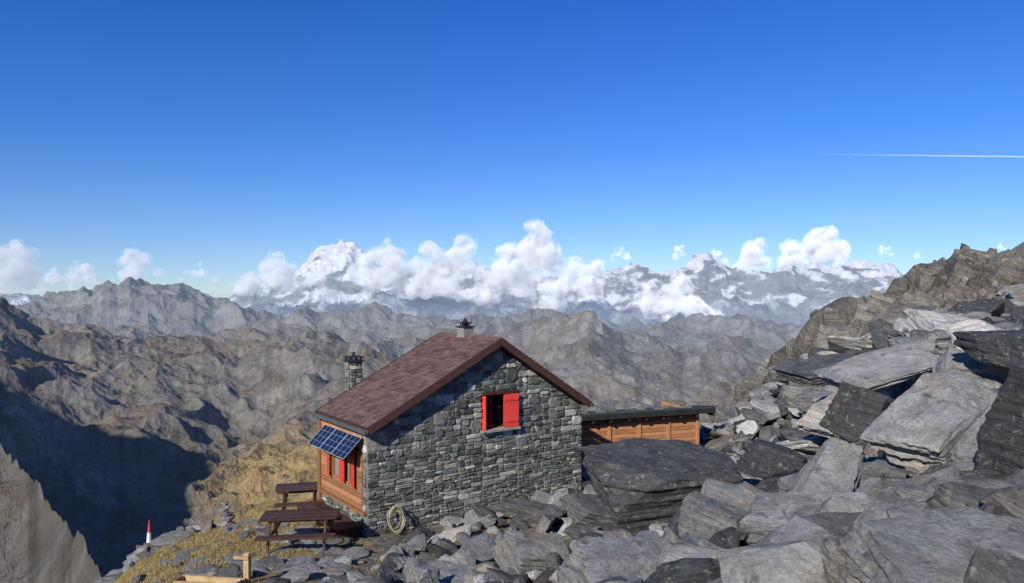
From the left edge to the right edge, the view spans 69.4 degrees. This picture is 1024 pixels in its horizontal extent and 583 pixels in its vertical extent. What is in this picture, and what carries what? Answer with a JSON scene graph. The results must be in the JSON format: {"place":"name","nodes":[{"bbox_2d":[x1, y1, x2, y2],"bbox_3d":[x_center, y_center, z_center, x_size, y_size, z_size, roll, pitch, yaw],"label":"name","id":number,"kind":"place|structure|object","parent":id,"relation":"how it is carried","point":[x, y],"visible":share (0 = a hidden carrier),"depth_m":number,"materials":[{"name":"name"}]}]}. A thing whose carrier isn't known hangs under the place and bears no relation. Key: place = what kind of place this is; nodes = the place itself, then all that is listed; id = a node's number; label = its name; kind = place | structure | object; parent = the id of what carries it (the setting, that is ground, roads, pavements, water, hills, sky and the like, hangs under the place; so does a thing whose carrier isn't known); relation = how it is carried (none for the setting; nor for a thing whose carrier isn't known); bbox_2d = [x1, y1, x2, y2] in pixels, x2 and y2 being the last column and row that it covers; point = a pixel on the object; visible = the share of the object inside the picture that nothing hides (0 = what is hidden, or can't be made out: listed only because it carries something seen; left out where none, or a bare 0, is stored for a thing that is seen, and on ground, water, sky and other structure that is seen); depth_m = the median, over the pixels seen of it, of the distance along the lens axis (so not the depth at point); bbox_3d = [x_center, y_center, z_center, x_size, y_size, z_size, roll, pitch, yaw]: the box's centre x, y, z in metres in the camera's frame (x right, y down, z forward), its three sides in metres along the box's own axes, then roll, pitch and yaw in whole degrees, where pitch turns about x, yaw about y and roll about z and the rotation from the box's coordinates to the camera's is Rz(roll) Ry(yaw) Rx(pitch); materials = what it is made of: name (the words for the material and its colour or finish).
{"place":"outdoors","nodes":[
{"label":"outdoors","id":0,"kind":"place"},
{"bbox_2d":[0,239,903,582],"bbox_3d":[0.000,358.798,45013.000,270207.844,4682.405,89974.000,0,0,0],"label":"mountain terrain","id":1,"kind":"structure","parent":0,"point":[130,407],"depth_m":1909.69,"materials":[{"name":"grey stone"}]},
{"bbox_2d":[114,397,799,582],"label":"ground","id":2,"kind":"structure","parent":0,"point":[377,546],"depth_m":17.93,"materials":[{"name":"grey stone"}]},
{"bbox_2d":[146,520,151,542],"bbox_3d":[-10.800,7.407,22.000,0.260,1.200,0.260,0,0,0],"label":"marker post","id":3,"kind":"object","parent":2,"relation":"on","point":[149,537],"visible":0.42,"depth_m":21.96,"materials":[{"name":"white paint"}]},
{"bbox_2d":[94,518,255,582],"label":"scree stones","id":4,"kind":"object","parent":2,"relation":"on","point":[142,552],"visible":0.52,"depth_m":20.18,"materials":[{"name":"grey stone"}]},
{"bbox_2d":[173,552,250,582],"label":"wooden trough","id":5,"kind":"object","parent":2,"relation":"on","point":[245,558],"visible":1,"depth_m":13.67,"materials":[{"name":"brown wood"}]},
{"bbox_2d":[217,501,235,529],"bbox_3d":[-8.286,6.600,21.603,0.616,0.903,0.606,0,0,-42],"label":"cairn","id":6,"kind":"object","parent":2,"relation":"on","point":[227,517],"visible":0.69,"depth_m":21.51,"materials":[{"name":"grey stone"}]},
{"bbox_2d":[132,509,368,578],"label":"stone paving","id":7,"kind":"structure","parent":2,"relation":"on","point":[328,566],"depth_m":16.41,"materials":[{"name":"grey stone"}]},
{"bbox_2d":[254,508,341,554],"bbox_3d":[-4.950,5.603,17.300,1.750,0.794,1.610,0,0,-7],"label":"picnic table","id":8,"kind":"object","parent":7,"relation":"on","point":[329,515],"visible":0.98,"depth_m":17.02,"materials":[{"name":"brown wood"}]},
{"bbox_2d":[274,482,323,509],"bbox_3d":[-6.000,5.894,20.900,1.300,0.794,1.610,0,0,-14],"label":"picnic table","id":9,"kind":"object","parent":7,"relation":"on","point":[286,489],"visible":0.79,"depth_m":20.64,"materials":[{"name":"brown wood"}]},
{"bbox_2d":[117,517,741,582],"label":"alpine grass","id":10,"kind":"structure","parent":2,"relation":"on","point":[167,572],"depth_m":17.53,"materials":[{"name":"plant"}]},
{"bbox_2d":[402,558,473,582],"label":"boulder","id":11,"kind":"object","parent":2,"relation":"on","point":[451,572],"visible":0.66,"depth_m":11.98,"materials":[{"name":"grey stone"}]},
{"bbox_2d":[296,319,593,538],"bbox_3d":[-1.922,3.671,21.556,8.073,5.741,3.915,0,0,-36],"label":"stone hut","id":12,"kind":"object","parent":2,"relation":"on","point":[435,429],"visible":0.92,"depth_m":20.07,"materials":[{"name":"grey stone"}]},
{"bbox_2d":[387,505,404,533],"bbox_3d":[-2.900,5.699,18.498,0.497,0.657,0.264,0,0,-36],"label":"hose coil","id":13,"kind":"object","parent":12,"relation":"hanging from","point":[397,530],"visible":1,"depth_m":18.48,"materials":[{"name":"rubber"}]},
{"bbox_2d":[486,394,502,424],"bbox_3d":[-0.531,3.345,20.926,1.200,0.950,0.020,0,0,-36],"label":"window glass","id":14,"kind":"structure","parent":12,"relation":"in","point":[493,398],"depth_m":20.94,"materials":[{"name":"black"}]},
{"bbox_2d":[486,393,510,427],"bbox_3d":[-0.503,3.345,20.888,1.200,0.950,0.065,0,0,-36],"label":"window frame","id":15,"kind":"structure","parent":12,"relation":"in","point":[499,405],"depth_m":20.90,"materials":[{"name":"brown wood"}]},
{"bbox_2d":[451,533,497,565],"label":"boulder","id":16,"kind":"object","parent":2,"relation":"on","point":[480,548],"visible":0.56,"depth_m":14.29,"materials":[{"name":"grey stone"}]},
{"bbox_2d":[493,530,569,573],"bbox_3d":[0.404,4.772,13.222,1.249,0.968,1.055,0,0,-20],"label":"boulder","id":17,"kind":"object","parent":2,"relation":"on","point":[521,552],"visible":0.78,"depth_m":13.03,"materials":[{"name":"grey stone"}]},
{"bbox_2d":[559,493,616,529],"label":"boulder","id":18,"kind":"object","parent":2,"relation":"on","point":[583,509],"visible":0.48,"depth_m":16.82,"materials":[{"name":"grey stone"}]},
{"bbox_2d":[569,536,675,582],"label":"boulder","id":19,"kind":"object","parent":2,"relation":"on","point":[596,559],"visible":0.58,"depth_m":8.71,"materials":[{"name":"grey stone"}]},
{"bbox_2d":[581,401,715,469],"bbox_3d":[3.119,5.458,27.458,8.175,2.483,3.340,0,0,-19],"label":"wooden annex","id":20,"kind":"object","parent":2,"relation":"on","point":[666,421],"visible":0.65,"depth_m":26.70,"materials":[{"name":"wood"}]},
{"bbox_2d":[580,438,741,536],"bbox_3d":[3.211,3.915,14.970,3.555,1.578,2.119,0,0,-13],"label":"boulder","id":21,"kind":"object","parent":2,"relation":"on","point":[641,484],"visible":0.75,"depth_m":14.25,"materials":[{"name":"grey stone"}]},
{"bbox_2d":[739,491,876,544],"bbox_3d":[3.729,2.822,8.881,1.674,0.873,1.071,0,0,38],"label":"boulder","id":22,"kind":"object","parent":2,"relation":"on","point":[766,514],"visible":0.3,"depth_m":8.91,"materials":[{"name":"grey stone"}]},
{"bbox_2d":[788,438,864,491],"bbox_3d":[4.518,2.799,10.697,0.898,1.104,2.222,0,0,33],"label":"boulder","id":23,"kind":"object","parent":2,"relation":"on","point":[832,464],"visible":0.56,"depth_m":10.68,"materials":[{"name":"grey stone"}]},
{"bbox_2d":[820,506,1023,582],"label":"boulder","id":24,"kind":"object","parent":2,"relation":"on","point":[938,545],"visible":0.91,"depth_m":5.64,"materials":[{"name":"grey stone"}]},
{"bbox_2d":[926,482,997,508],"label":"boulder","id":25,"kind":"object","parent":2,"relation":"on","point":[956,494],"visible":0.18,"depth_m":7.05,"materials":[{"name":"grey stone"}]},
{"bbox_2d":[948,417,985,462],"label":"boulder","id":26,"kind":"object","parent":2,"relation":"on","point":[966,449],"visible":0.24,"depth_m":9.18,"materials":[{"name":"grey stone"}]},
{"bbox_2d":[0,0,1023,297],"label":"sky","id":27,"kind":"structure","parent":0,"point":[211,147],"materials":[{"name":"blue"}]},
{"bbox_2d":[207,284,1023,582],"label":"boulder field","id":28,"kind":"structure","parent":0,"point":[796,549],"depth_m":12.36,"materials":[{"name":"grey stone"}]},
{"bbox_2d":[677,490,748,546],"bbox_3d":[2.664,3.213,10.006,1.004,0.901,1.081,0,0,-40],"label":"boulder","id":29,"kind":"object","parent":28,"relation":"on","point":[704,516],"visible":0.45,"depth_m":9.78,"materials":[{"name":"grey stone"}]},
{"bbox_2d":[733,439,806,478],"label":"boulder","id":30,"kind":"object","parent":28,"relation":"on","point":[762,459],"visible":0.76,"depth_m":13.84,"materials":[{"name":"grey stone"}]},
{"bbox_2d":[772,352,855,387],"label":"boulder","id":31,"kind":"object","parent":28,"relation":"on","point":[799,372],"visible":0.54,"depth_m":19.79,"materials":[{"name":"grey stone"}]},
{"bbox_2d":[796,390,839,438],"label":"boulder","id":32,"kind":"object","parent":28,"relation":"on","point":[810,420],"visible":0.33,"depth_m":15.91,"materials":[{"name":"grey stone"}]},
{"bbox_2d":[819,381,894,446],"bbox_3d":[6.646,2.337,13.933,1.171,1.242,1.136,0,0,-20],"label":"boulder","id":33,"kind":"object","parent":28,"relation":"on","point":[853,412],"visible":0.71,"depth_m":13.71,"materials":[{"name":"grey stone"}]},
{"bbox_2d":[813,344,939,391],"bbox_3d":[8.495,1.807,17.116,2.767,1.044,1.517,0,0,-16],"label":"boulder","id":34,"kind":"object","parent":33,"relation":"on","point":[882,369],"visible":0.9,"depth_m":16.91,"materials":[{"name":"grey stone"}]},
{"bbox_2d":[860,372,996,470],"bbox_3d":[6.415,1.941,10.944,2.952,1.327,1.070,0,0,-36],"label":"boulder","id":35,"kind":"object","parent":28,"relation":"on","point":[926,419],"visible":0.81,"depth_m":10.50,"materials":[{"name":"grey stone"}]},
{"bbox_2d":[930,329,957,356],"bbox_3d":[10.933,1.552,18.748,1.043,1.198,1.030,0,0,-23],"label":"cairn","id":36,"kind":"object","parent":28,"relation":"on","point":[943,342],"visible":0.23,"depth_m":18.68,"materials":[{"name":"grey stone"}]},
{"bbox_2d":[952,330,1023,373],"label":"boulder","id":37,"kind":"object","parent":28,"relation":"on","point":[1001,351],"visible":0.91,"depth_m":14.13,"materials":[{"name":"grey stone"}]},
{"bbox_2d":[975,364,1023,476],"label":"boulder","id":38,"kind":"object","parent":28,"relation":"on","point":[1000,438],"visible":0.94,"depth_m":8.02,"materials":[{"name":"grey stone"}]},
{"bbox_2d":[730,242,1023,439],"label":"rock crag","id":39,"kind":"structure","parent":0,"point":[966,272],"depth_m":49.94,"materials":[{"name":"grey stone"}]}
]}

